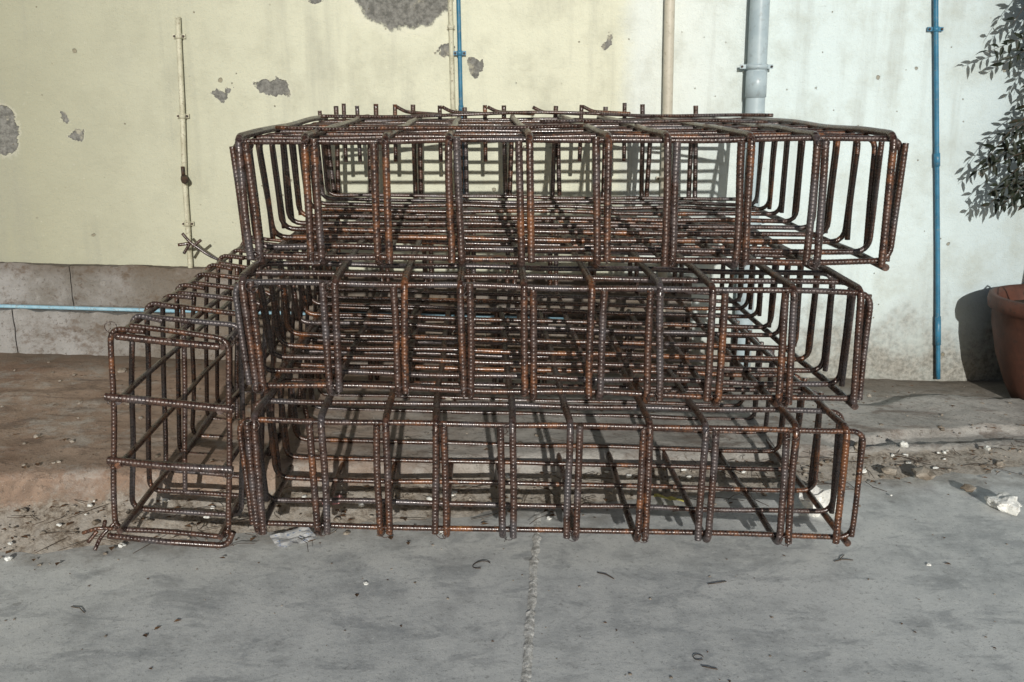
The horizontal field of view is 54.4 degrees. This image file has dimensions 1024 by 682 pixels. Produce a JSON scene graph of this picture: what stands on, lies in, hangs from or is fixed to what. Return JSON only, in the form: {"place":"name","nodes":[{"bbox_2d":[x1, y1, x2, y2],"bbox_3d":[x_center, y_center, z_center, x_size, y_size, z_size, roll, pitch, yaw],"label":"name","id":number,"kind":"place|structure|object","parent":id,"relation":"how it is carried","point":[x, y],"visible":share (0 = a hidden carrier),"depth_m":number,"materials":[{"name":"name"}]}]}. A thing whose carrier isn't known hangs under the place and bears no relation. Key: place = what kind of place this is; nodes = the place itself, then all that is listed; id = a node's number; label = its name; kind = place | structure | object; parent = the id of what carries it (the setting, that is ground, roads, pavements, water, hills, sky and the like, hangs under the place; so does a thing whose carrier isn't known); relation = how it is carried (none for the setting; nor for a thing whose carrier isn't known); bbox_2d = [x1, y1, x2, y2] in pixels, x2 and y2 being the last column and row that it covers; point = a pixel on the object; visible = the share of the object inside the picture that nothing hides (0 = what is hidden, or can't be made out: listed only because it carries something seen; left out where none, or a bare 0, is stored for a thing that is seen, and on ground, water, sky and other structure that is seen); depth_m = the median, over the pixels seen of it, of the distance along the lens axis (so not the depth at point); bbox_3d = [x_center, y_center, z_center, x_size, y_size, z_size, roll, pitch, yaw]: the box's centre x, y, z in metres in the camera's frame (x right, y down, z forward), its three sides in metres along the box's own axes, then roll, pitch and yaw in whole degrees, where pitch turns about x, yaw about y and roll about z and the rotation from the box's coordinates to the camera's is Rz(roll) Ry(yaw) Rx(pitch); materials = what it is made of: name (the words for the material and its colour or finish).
{"place":"outdoors","nodes":[
{"label":"outdoors","id":0,"kind":"place"},
{"bbox_2d":[0,465,1023,681],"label":"concrete ground","id":1,"kind":"structure","parent":0,"point":[820,605],"depth_m":2.81,"materials":[{"name":"grey concrete"}]},
{"bbox_2d":[269,527,317,547],"bbox_3d":[-0.697,0.624,3.176,0.130,0.012,0.110,-8,17,-29],"label":"paper scrap","id":2,"kind":"object","parent":1,"relation":"on","point":[286,539],"visible":0.98,"depth_m":3.18,"materials":[{"name":"white paper"}]},
{"bbox_2d":[0,262,691,369],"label":"wall plinth","id":3,"kind":"structure","parent":1,"relation":"on","point":[49,331],"depth_m":4.58,"materials":[{"name":"grey concrete"}]},
{"bbox_2d":[0,304,563,318],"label":"water pipe","id":4,"kind":"object","parent":3,"relation":"on","point":[83,308],"visible":0.37,"depth_m":4.56,"materials":[{"name":"blue plastic"}]},
{"bbox_2d":[4,440,990,584],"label":"plaster fragments","id":5,"kind":"object","parent":1,"relation":"on","point":[903,444],"visible":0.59,"depth_m":3.51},
{"bbox_2d":[0,361,1020,678],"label":"rubble","id":6,"kind":"object","parent":1,"relation":"on","point":[924,473],"visible":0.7,"depth_m":3.59,"materials":[{"name":"stone"}]},
{"bbox_2d":[0,0,1023,380],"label":"plaster wall","id":7,"kind":"structure","parent":1,"relation":"on","point":[90,154],"depth_m":4.48,"materials":[{"name":"beige paint"}]},
{"bbox_2d":[173,17,193,267],"bbox_3d":[-1.467,-0.860,4.463,0.081,1.131,0.034,0,15,-2],"label":"conduit pipe","id":8,"kind":"object","parent":7,"relation":"attached to","point":[182,116],"visible":0.97,"depth_m":4.43,"materials":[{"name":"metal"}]},
{"bbox_2d":[181,166,187,183],"bbox_3d":[-1.469,-0.743,4.461,0.033,0.074,0.054,-5,15,-19],"label":"pipe valve","id":9,"kind":"object","parent":8,"relation":"attached to","point":[184,178],"visible":1,"depth_m":4.45,"materials":[{"name":"metal"}]},
{"bbox_2d":[447,0,457,262],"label":"conduit pipe","id":10,"kind":"object","parent":7,"relation":"attached to","point":[450,26],"visible":0.54,"depth_m":4.41,"materials":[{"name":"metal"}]},
{"bbox_2d":[453,0,465,198],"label":"blue water pipe","id":11,"kind":"object","parent":7,"relation":"attached to","point":[459,52],"visible":0.52,"depth_m":4.39,"materials":[{"name":"plastic"}]},
{"bbox_2d":[656,0,674,321],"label":"drain pipe","id":12,"kind":"object","parent":7,"relation":"attached to","point":[668,51],"visible":0.44,"depth_m":4.42,"materials":[{"name":"beige plastic"}]},
{"bbox_2d":[735,0,772,366],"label":"drain pipe","id":13,"kind":"object","parent":7,"relation":"attached to","point":[756,66],"visible":0.52,"depth_m":4.39,"materials":[{"name":"grey plastic"}]},
{"bbox_2d":[927,0,943,378],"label":"blue water pipe","id":14,"kind":"object","parent":7,"relation":"attached to","point":[936,28],"visible":1,"depth_m":4.60,"materials":[{"name":"plastic"}]},
{"bbox_2d":[0,352,1023,553],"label":"pavement kerb","id":15,"kind":"structure","parent":1,"relation":"on","point":[80,472],"depth_m":3.73,"materials":[{"name":"grey concrete"}]},
{"bbox_2d":[82,232,319,550],"bbox_3d":[-1.118,0.057,3.621,0.660,0.672,1.801,0,15,-2],"label":"column rebar cage","id":16,"kind":"object","parent":15,"relation":"on","point":[133,328],"depth_m":3.01,"materials":[{"name":"brown metal"}]},
{"bbox_2d":[237,306,865,546],"bbox_3d":[0.103,0.226,3.627,1.830,0.447,1.575,0,15,-2],"label":"rebar cage","id":17,"kind":"object","parent":15,"relation":"on","point":[250,444],"visible":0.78,"depth_m":3.06,"materials":[{"name":"brown metal"}]},
{"bbox_2d":[233,211,872,409],"bbox_3d":[0.099,-0.183,3.542,1.804,0.415,1.615,0,15,-2],"label":"rebar cage","id":18,"kind":"object","parent":17,"relation":"on","point":[255,367],"visible":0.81,"depth_m":2.99,"materials":[{"name":"brown metal"}]},
{"bbox_2d":[229,103,908,270],"bbox_3d":[0.133,-0.590,3.460,1.839,0.432,1.652,0,15,-2],"label":"rebar cage","id":19,"kind":"object","parent":18,"relation":"on","point":[420,128],"visible":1,"depth_m":2.94,"materials":[{"name":"brown metal"}]},
{"bbox_2d":[969,6,1023,399],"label":"potted plant","id":20,"kind":"object","parent":15,"relation":"on","point":[1005,303],"visible":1,"depth_m":4.42,"materials":[{"name":"green plant"}]},
{"bbox_2d":[0,361,1023,681],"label":"dead leaves","id":21,"kind":"object","parent":1,"relation":"on","point":[440,497],"visible":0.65,"depth_m":3.32,"materials":[{"name":"plant"}]},
{"bbox_2d":[7,438,1023,669],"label":"twigs","id":22,"kind":"object","parent":1,"relation":"on","point":[819,483],"visible":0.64,"depth_m":3.42,"materials":[{"name":"brown plant"}]},
{"bbox_2d":[521,510,541,681],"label":"pavement joint","id":23,"kind":"object","parent":1,"relation":"on","point":[528,647],"visible":0.96,"depth_m":2.79,"materials":[{"name":"grey concrete"}]},
{"bbox_2d":[472,561,702,659],"bbox_3d":[0.191,0.742,2.791,0.797,0.008,0.052,12,19,39],"label":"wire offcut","id":24,"kind":"object","parent":1,"relation":"on","point":[489,562],"visible":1,"depth_m":3.00,"materials":[{"name":"metal"}]},
{"bbox_2d":[654,494,683,501],"bbox_3d":[0.553,0.548,3.468,0.120,0.016,0.022,5,15,20],"label":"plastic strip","id":25,"kind":"object","parent":1,"relation":"on","point":[668,498],"visible":0.86,"depth_m":3.47,"materials":[{"name":"plastic"}]},
{"bbox_2d":[797,486,836,516],"bbox_3d":[1.052,0.554,3.385,0.127,0.113,0.144,-8,16,-28],"label":"white concrete chunk","id":26,"kind":"object","parent":1,"relation":"on","point":[822,496],"visible":0.48,"depth_m":3.37,"materials":[{"name":"white concrete"}]},
{"bbox_2d":[984,492,1021,515],"bbox_3d":[1.690,0.562,3.431,0.119,0.068,0.102,9,17,31],"label":"white concrete chunk","id":27,"kind":"object","parent":1,"relation":"on","point":[1008,503],"visible":0.99,"depth_m":3.40,"materials":[{"name":"white concrete"}]}
]}

